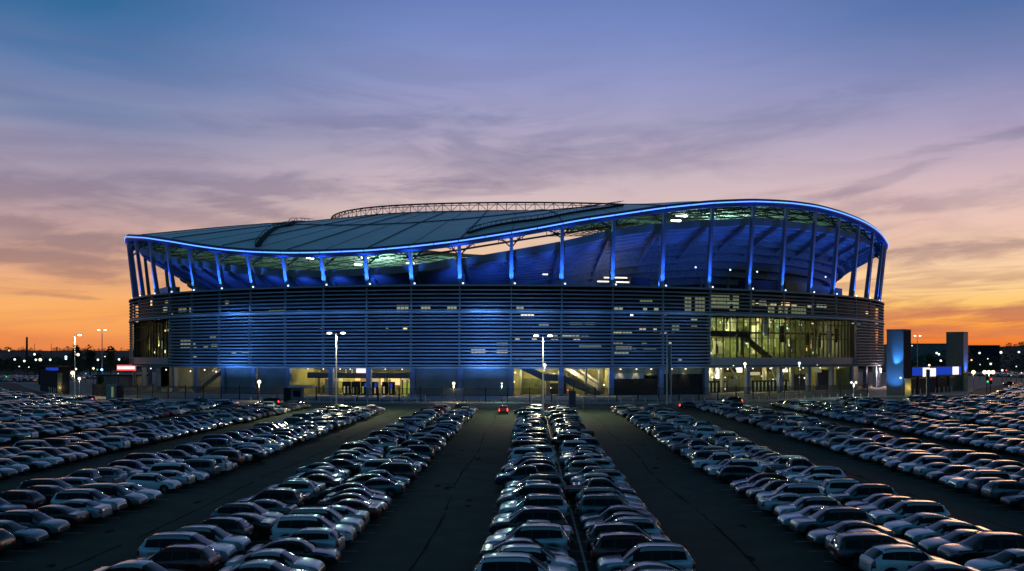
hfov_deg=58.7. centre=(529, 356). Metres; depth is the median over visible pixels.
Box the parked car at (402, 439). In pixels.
[367,430,406,444]
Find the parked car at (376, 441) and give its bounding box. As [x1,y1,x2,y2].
[364,437,397,453]
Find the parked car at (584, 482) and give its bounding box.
[572,478,625,485]
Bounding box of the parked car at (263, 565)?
[219,559,308,570]
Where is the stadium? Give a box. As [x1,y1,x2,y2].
[124,199,888,395]
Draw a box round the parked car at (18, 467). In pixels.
[0,458,29,473]
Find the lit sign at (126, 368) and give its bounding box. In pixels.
[117,365,135,387]
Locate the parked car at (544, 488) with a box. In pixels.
[496,483,565,505]
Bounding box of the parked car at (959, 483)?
[948,469,1012,493]
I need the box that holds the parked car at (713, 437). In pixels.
[708,432,747,444]
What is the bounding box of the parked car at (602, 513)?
[578,505,653,525]
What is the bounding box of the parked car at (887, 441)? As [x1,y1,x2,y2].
[883,438,895,443]
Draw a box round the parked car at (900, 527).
[883,512,956,539]
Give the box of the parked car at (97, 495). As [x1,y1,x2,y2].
[49,487,126,512]
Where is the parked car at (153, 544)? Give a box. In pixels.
[137,530,237,563]
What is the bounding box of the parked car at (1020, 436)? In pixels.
[1013,434,1023,438]
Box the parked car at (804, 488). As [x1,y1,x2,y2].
[755,482,824,501]
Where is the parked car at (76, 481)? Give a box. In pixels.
[62,477,96,486]
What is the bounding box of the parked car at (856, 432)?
[849,429,877,435]
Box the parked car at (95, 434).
[80,431,104,437]
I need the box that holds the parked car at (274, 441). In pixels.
[266,438,285,447]
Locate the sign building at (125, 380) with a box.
[94,374,149,386]
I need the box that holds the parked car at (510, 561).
[474,551,570,570]
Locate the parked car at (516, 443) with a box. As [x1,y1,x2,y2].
[509,440,539,448]
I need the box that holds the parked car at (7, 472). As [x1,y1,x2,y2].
[0,465,17,479]
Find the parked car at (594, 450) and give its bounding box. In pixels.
[561,448,605,456]
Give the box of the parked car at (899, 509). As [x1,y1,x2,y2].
[869,499,950,525]
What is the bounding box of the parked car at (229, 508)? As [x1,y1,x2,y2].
[210,501,283,519]
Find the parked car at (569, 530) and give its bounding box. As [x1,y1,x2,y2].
[493,519,573,543]
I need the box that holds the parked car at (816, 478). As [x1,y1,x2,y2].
[795,473,833,485]
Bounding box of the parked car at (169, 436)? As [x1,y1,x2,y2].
[150,429,173,440]
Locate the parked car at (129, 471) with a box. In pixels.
[115,466,143,477]
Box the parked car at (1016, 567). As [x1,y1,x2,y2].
[996,563,1023,570]
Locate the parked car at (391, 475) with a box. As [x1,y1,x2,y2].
[353,469,410,485]
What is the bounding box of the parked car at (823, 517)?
[789,505,873,535]
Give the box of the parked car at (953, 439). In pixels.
[948,430,979,444]
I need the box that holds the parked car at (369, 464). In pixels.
[359,459,394,473]
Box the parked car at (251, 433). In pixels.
[234,429,257,435]
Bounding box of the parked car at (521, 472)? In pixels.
[495,465,559,487]
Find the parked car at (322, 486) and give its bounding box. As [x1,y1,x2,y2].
[263,478,325,494]
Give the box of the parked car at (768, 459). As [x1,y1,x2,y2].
[756,456,777,462]
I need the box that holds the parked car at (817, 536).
[807,520,895,545]
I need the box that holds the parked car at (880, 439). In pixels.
[873,436,895,442]
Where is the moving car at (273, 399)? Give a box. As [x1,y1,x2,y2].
[257,398,280,402]
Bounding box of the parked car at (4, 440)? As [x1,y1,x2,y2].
[0,436,10,443]
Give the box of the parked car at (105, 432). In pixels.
[82,429,111,435]
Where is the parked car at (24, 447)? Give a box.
[17,445,38,450]
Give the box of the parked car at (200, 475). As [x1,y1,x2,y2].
[147,462,209,483]
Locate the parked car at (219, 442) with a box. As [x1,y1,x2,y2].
[200,438,231,446]
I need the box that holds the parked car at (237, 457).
[196,450,244,465]
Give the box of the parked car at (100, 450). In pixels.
[66,442,105,456]
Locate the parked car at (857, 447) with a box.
[844,442,889,453]
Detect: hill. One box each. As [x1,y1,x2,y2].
[0,350,155,369]
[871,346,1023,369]
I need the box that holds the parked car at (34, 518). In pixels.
[0,508,69,539]
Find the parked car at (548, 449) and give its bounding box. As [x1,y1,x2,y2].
[508,445,555,458]
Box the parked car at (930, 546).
[917,529,981,555]
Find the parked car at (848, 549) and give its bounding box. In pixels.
[827,532,926,570]
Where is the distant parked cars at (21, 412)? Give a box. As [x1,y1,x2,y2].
[0,372,1023,570]
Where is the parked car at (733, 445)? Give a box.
[725,440,768,450]
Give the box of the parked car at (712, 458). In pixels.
[691,452,746,472]
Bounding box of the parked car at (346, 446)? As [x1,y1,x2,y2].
[337,442,385,455]
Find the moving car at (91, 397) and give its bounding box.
[82,395,95,400]
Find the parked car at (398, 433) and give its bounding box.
[392,431,406,437]
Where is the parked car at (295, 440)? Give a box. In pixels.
[278,434,297,444]
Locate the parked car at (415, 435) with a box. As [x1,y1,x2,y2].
[407,432,445,441]
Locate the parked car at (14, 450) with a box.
[0,447,24,453]
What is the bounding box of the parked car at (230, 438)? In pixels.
[199,434,242,442]
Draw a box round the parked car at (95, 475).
[58,469,123,482]
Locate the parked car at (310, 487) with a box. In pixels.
[259,479,319,499]
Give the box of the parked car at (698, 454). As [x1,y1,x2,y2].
[690,450,734,463]
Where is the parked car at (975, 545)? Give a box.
[936,530,1023,565]
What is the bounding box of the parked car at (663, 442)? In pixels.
[661,434,695,444]
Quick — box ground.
[0,366,1023,372]
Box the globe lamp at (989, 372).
[983,370,994,394]
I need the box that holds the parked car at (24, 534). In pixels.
[0,520,48,548]
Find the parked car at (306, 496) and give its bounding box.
[247,488,310,504]
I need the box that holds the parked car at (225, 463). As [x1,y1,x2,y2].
[197,455,232,475]
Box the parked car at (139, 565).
[94,559,183,570]
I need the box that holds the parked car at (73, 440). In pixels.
[67,438,83,442]
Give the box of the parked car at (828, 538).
[825,528,917,548]
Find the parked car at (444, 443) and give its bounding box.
[414,436,445,447]
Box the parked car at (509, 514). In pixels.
[492,505,564,519]
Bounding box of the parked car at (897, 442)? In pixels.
[886,438,922,447]
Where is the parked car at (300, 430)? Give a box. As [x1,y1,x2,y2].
[287,426,316,440]
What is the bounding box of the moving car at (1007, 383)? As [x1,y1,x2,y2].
[1003,381,1014,385]
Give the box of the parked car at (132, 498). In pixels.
[79,483,148,509]
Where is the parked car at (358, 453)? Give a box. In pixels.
[330,450,377,458]
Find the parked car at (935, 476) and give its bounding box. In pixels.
[925,465,974,483]
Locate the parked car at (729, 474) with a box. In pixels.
[716,465,760,483]
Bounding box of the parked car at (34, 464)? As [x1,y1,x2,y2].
[8,456,51,471]
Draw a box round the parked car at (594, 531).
[585,521,671,551]
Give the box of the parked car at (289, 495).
[237,487,304,507]
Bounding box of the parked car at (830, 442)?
[825,437,847,448]
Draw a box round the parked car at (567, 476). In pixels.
[563,466,603,481]
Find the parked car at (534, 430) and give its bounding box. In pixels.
[511,429,547,439]
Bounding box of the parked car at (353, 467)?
[329,459,362,475]
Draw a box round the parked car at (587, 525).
[583,511,660,532]
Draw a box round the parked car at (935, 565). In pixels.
[896,560,980,570]
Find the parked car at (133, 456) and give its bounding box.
[123,453,174,461]
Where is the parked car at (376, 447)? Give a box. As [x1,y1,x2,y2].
[349,441,384,451]
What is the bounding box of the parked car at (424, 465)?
[388,456,427,469]
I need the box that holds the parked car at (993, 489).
[981,479,1023,503]
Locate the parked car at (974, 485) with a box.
[967,477,1004,498]
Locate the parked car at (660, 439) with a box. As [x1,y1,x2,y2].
[657,433,694,442]
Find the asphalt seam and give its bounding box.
[45,410,1023,570]
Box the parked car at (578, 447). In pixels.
[561,445,599,454]
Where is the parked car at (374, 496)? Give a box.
[324,487,391,504]
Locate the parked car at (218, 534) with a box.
[177,523,251,553]
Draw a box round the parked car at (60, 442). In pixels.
[42,438,70,446]
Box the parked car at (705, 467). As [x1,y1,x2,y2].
[703,458,731,471]
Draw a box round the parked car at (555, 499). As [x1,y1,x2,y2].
[498,493,569,517]
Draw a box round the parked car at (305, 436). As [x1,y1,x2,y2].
[271,429,308,441]
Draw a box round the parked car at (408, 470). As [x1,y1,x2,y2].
[362,462,416,480]
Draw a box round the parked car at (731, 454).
[717,450,734,456]
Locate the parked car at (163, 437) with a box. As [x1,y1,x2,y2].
[132,429,166,442]
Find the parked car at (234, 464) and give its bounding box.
[229,461,237,470]
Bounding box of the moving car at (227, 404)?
[213,401,241,408]
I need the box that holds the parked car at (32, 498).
[0,489,46,507]
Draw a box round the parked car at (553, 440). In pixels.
[550,431,594,447]
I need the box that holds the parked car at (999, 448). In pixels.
[992,439,1023,453]
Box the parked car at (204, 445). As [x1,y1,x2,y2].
[186,442,213,448]
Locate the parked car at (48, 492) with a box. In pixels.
[23,484,64,504]
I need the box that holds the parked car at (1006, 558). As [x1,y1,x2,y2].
[964,548,1023,570]
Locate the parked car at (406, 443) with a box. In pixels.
[386,439,436,453]
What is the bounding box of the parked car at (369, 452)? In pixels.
[348,447,383,458]
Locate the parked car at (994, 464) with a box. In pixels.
[975,460,1023,469]
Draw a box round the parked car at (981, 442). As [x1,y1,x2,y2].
[969,435,1007,449]
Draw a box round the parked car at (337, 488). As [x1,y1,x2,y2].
[322,482,387,498]
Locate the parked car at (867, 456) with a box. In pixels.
[859,447,895,462]
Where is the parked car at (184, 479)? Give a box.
[157,470,194,488]
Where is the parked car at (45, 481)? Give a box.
[16,477,77,489]
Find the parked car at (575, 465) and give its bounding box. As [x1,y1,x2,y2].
[565,460,609,472]
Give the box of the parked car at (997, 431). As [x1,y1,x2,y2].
[993,429,1019,433]
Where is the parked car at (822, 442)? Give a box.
[820,435,855,448]
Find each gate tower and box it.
[886,329,910,395]
[946,332,967,390]
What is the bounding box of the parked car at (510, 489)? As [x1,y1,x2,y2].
[500,479,553,495]
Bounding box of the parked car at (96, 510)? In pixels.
[58,498,111,523]
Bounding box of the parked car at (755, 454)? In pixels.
[745,450,775,458]
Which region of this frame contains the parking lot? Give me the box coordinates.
[0,373,1023,570]
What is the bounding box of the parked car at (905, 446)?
[892,443,918,449]
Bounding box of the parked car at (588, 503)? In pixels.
[575,493,645,517]
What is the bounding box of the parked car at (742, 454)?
[734,448,779,457]
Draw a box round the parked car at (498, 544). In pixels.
[480,537,569,557]
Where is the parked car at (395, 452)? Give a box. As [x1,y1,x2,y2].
[385,448,428,458]
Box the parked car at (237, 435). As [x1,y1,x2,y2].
[224,431,252,441]
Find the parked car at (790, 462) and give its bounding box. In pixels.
[766,458,820,471]
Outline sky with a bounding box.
[0,0,1023,350]
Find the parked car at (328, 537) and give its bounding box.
[272,527,344,550]
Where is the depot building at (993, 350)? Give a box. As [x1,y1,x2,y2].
[968,345,999,368]
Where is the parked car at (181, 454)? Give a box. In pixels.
[159,449,198,459]
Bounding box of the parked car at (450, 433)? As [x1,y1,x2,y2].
[427,429,451,438]
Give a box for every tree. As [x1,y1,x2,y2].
[72,345,80,374]
[85,345,95,375]
[97,373,103,384]
[104,346,117,373]
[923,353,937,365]
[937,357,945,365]
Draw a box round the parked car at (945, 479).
[939,469,972,485]
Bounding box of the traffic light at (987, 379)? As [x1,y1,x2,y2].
[986,377,988,394]
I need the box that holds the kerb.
[0,382,1001,403]
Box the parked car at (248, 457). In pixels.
[203,447,252,465]
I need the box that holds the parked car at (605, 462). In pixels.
[564,458,614,471]
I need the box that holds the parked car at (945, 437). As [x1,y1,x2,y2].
[941,431,962,442]
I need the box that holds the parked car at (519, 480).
[505,474,532,487]
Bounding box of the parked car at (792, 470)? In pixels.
[775,465,807,475]
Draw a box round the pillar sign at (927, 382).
[926,369,929,395]
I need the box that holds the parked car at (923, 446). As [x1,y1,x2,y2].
[904,443,943,450]
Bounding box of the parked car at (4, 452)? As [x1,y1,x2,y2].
[0,448,16,457]
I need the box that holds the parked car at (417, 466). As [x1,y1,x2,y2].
[392,459,420,472]
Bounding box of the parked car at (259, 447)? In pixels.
[235,445,265,450]
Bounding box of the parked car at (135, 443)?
[125,436,141,449]
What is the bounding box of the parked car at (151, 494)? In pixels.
[118,482,161,500]
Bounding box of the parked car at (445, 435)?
[428,431,449,440]
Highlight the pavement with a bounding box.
[0,372,1023,403]
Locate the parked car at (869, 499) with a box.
[844,493,895,506]
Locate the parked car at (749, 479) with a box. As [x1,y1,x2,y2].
[730,472,788,488]
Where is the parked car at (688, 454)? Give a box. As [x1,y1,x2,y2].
[686,446,727,458]
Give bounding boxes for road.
[0,383,1008,407]
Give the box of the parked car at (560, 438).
[555,434,582,446]
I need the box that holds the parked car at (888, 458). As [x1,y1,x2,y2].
[881,450,929,463]
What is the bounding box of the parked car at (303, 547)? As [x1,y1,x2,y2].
[246,537,341,565]
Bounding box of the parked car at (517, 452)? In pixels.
[509,447,555,460]
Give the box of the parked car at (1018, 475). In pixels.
[1010,467,1023,480]
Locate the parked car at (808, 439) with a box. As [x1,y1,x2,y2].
[804,433,825,444]
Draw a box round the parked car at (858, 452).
[848,445,881,459]
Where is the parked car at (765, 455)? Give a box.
[752,453,782,459]
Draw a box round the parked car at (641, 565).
[616,560,691,570]
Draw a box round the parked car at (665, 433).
[656,430,677,439]
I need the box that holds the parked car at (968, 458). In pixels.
[951,453,1002,464]
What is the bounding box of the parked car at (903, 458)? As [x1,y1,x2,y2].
[884,452,936,471]
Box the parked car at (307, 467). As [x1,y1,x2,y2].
[296,462,351,474]
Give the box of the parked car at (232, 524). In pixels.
[201,515,253,538]
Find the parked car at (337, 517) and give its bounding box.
[288,506,364,533]
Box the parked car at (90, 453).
[60,445,98,459]
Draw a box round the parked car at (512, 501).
[499,493,543,507]
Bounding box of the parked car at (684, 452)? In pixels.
[680,445,704,456]
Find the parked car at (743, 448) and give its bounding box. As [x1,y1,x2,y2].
[729,445,771,454]
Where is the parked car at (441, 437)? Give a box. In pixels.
[423,434,444,441]
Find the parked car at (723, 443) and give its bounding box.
[714,438,739,447]
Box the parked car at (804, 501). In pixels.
[773,494,841,515]
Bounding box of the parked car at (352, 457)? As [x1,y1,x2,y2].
[322,453,368,462]
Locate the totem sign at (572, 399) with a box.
[567,390,575,407]
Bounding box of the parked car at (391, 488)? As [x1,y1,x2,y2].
[362,477,405,497]
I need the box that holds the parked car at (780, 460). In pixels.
[759,455,808,471]
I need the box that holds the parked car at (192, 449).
[156,444,205,456]
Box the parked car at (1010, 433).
[998,430,1023,437]
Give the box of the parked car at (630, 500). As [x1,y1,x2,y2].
[598,493,646,509]
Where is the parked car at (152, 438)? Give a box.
[135,432,160,444]
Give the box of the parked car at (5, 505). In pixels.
[0,497,26,511]
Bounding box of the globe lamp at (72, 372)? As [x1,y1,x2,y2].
[71,371,73,397]
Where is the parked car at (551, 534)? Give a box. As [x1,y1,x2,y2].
[484,522,570,552]
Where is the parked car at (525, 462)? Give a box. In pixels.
[504,459,556,472]
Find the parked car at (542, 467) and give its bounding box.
[510,463,556,471]
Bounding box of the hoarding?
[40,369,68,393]
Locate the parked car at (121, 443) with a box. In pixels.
[98,436,130,451]
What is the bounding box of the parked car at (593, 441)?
[575,438,600,447]
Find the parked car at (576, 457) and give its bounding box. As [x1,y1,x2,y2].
[566,455,594,465]
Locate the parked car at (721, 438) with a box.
[715,436,740,441]
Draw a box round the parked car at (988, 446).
[983,438,1017,450]
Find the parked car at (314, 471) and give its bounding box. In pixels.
[284,469,342,480]
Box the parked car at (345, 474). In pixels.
[296,466,349,480]
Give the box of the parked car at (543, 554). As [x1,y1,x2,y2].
[494,542,578,570]
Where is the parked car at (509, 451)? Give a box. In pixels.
[508,445,527,455]
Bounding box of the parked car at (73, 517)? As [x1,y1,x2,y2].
[35,504,88,526]
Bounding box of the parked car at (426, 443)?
[419,440,440,451]
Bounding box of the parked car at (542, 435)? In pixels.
[512,432,549,441]
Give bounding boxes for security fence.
[92,382,867,401]
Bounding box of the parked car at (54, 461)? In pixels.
[16,451,63,468]
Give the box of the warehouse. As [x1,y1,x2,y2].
[881,343,945,369]
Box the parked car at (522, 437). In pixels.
[513,436,533,440]
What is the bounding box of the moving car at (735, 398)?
[721,396,742,402]
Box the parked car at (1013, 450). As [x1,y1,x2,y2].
[1005,441,1023,456]
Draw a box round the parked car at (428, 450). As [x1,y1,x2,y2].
[405,445,434,459]
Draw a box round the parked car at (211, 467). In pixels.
[182,459,220,476]
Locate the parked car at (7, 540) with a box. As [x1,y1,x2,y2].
[0,528,15,553]
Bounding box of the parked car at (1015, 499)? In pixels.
[1000,490,1023,509]
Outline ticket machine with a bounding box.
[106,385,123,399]
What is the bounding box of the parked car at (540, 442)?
[508,440,548,450]
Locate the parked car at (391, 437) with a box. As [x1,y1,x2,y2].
[373,434,398,443]
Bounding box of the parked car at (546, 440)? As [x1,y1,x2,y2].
[526,438,551,445]
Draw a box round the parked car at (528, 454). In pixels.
[507,452,546,463]
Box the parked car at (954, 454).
[940,450,977,459]
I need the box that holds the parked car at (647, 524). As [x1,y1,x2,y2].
[585,515,662,536]
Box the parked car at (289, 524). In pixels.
[270,513,356,542]
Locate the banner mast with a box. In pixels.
[668,346,670,373]
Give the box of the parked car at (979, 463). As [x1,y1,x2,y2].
[964,459,994,467]
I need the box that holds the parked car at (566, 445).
[559,440,604,453]
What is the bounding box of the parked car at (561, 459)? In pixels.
[558,450,603,463]
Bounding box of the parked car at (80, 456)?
[58,447,87,462]
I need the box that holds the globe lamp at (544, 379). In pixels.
[544,364,545,397]
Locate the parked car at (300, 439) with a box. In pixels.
[271,431,304,444]
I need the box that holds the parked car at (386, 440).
[376,436,396,442]
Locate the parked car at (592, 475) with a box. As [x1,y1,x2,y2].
[577,473,629,486]
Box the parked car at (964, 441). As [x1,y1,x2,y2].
[957,432,997,446]
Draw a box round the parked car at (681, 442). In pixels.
[667,438,708,448]
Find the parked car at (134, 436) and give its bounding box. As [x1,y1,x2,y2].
[108,432,148,447]
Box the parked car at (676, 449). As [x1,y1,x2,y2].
[672,439,714,456]
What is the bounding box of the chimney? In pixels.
[26,337,27,363]
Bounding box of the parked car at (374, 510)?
[322,498,381,519]
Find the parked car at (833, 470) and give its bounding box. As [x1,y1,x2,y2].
[786,465,845,480]
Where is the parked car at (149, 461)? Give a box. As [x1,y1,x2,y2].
[137,458,162,465]
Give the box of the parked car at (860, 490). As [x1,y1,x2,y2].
[827,482,897,504]
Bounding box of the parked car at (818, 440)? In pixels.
[811,432,849,447]
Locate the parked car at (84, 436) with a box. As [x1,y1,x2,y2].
[66,433,99,439]
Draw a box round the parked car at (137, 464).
[107,460,150,472]
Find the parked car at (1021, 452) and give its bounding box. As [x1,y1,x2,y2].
[1018,448,1023,456]
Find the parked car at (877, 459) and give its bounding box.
[871,450,901,465]
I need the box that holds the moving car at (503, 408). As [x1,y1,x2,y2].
[499,405,508,413]
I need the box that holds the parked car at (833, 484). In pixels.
[818,477,858,494]
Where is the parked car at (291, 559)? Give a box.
[223,548,325,570]
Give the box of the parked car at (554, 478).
[506,473,565,490]
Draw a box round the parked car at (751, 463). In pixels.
[707,459,762,476]
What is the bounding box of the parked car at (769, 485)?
[745,479,798,499]
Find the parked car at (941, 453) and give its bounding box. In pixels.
[936,450,948,455]
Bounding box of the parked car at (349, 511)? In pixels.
[326,505,369,524]
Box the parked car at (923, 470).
[913,462,949,479]
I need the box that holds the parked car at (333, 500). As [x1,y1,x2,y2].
[317,493,387,511]
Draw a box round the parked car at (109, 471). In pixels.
[92,466,127,480]
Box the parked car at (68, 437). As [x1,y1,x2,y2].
[55,436,85,440]
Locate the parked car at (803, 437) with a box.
[797,431,826,442]
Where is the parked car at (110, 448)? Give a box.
[82,440,118,453]
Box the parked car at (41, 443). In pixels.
[13,440,59,447]
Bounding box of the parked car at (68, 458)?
[27,447,76,465]
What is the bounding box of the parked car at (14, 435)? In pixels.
[0,428,30,442]
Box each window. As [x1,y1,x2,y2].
[293,391,299,396]
[401,382,409,392]
[570,322,594,324]
[579,345,600,346]
[685,297,704,312]
[711,295,738,307]
[768,305,805,313]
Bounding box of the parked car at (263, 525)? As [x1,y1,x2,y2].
[230,512,276,539]
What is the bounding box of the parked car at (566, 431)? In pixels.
[556,430,591,436]
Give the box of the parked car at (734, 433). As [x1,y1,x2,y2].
[701,431,738,437]
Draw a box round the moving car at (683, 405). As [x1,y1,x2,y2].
[678,402,697,408]
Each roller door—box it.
[614,379,657,394]
[664,374,701,393]
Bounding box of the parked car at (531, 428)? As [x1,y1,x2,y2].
[513,427,548,435]
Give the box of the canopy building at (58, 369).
[37,366,68,383]
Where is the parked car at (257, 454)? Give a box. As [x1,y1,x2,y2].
[238,447,267,462]
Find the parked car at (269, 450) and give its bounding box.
[230,442,273,454]
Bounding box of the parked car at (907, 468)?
[897,456,954,475]
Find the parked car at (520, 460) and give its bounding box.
[501,456,551,472]
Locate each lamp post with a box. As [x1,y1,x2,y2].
[74,334,82,396]
[97,329,106,373]
[326,332,346,404]
[534,335,551,414]
[659,332,674,403]
[913,335,920,366]
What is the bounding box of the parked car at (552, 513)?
[489,505,567,533]
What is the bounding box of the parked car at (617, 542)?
[590,530,653,563]
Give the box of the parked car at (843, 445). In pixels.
[830,438,874,454]
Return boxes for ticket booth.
[283,385,315,401]
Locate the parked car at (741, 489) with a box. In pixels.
[734,477,779,494]
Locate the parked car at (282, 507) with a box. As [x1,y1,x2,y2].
[253,498,297,515]
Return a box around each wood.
[0,346,129,351]
[0,351,140,373]
[911,350,1023,372]
[1000,342,1023,349]
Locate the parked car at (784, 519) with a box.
[777,505,828,526]
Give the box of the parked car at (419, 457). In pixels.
[399,453,430,464]
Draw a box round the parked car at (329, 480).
[305,473,344,488]
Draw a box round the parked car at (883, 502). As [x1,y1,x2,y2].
[857,495,915,513]
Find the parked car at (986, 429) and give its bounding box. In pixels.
[976,427,1000,431]
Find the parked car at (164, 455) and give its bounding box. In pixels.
[155,453,183,461]
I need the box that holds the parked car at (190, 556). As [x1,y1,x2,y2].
[137,542,221,570]
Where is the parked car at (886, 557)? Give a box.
[859,542,944,570]
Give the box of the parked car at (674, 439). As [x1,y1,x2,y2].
[665,436,689,445]
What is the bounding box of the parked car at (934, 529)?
[904,519,993,543]
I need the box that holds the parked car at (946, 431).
[931,427,971,440]
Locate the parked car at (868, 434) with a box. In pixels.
[855,431,886,437]
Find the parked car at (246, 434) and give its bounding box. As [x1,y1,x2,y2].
[239,432,253,436]

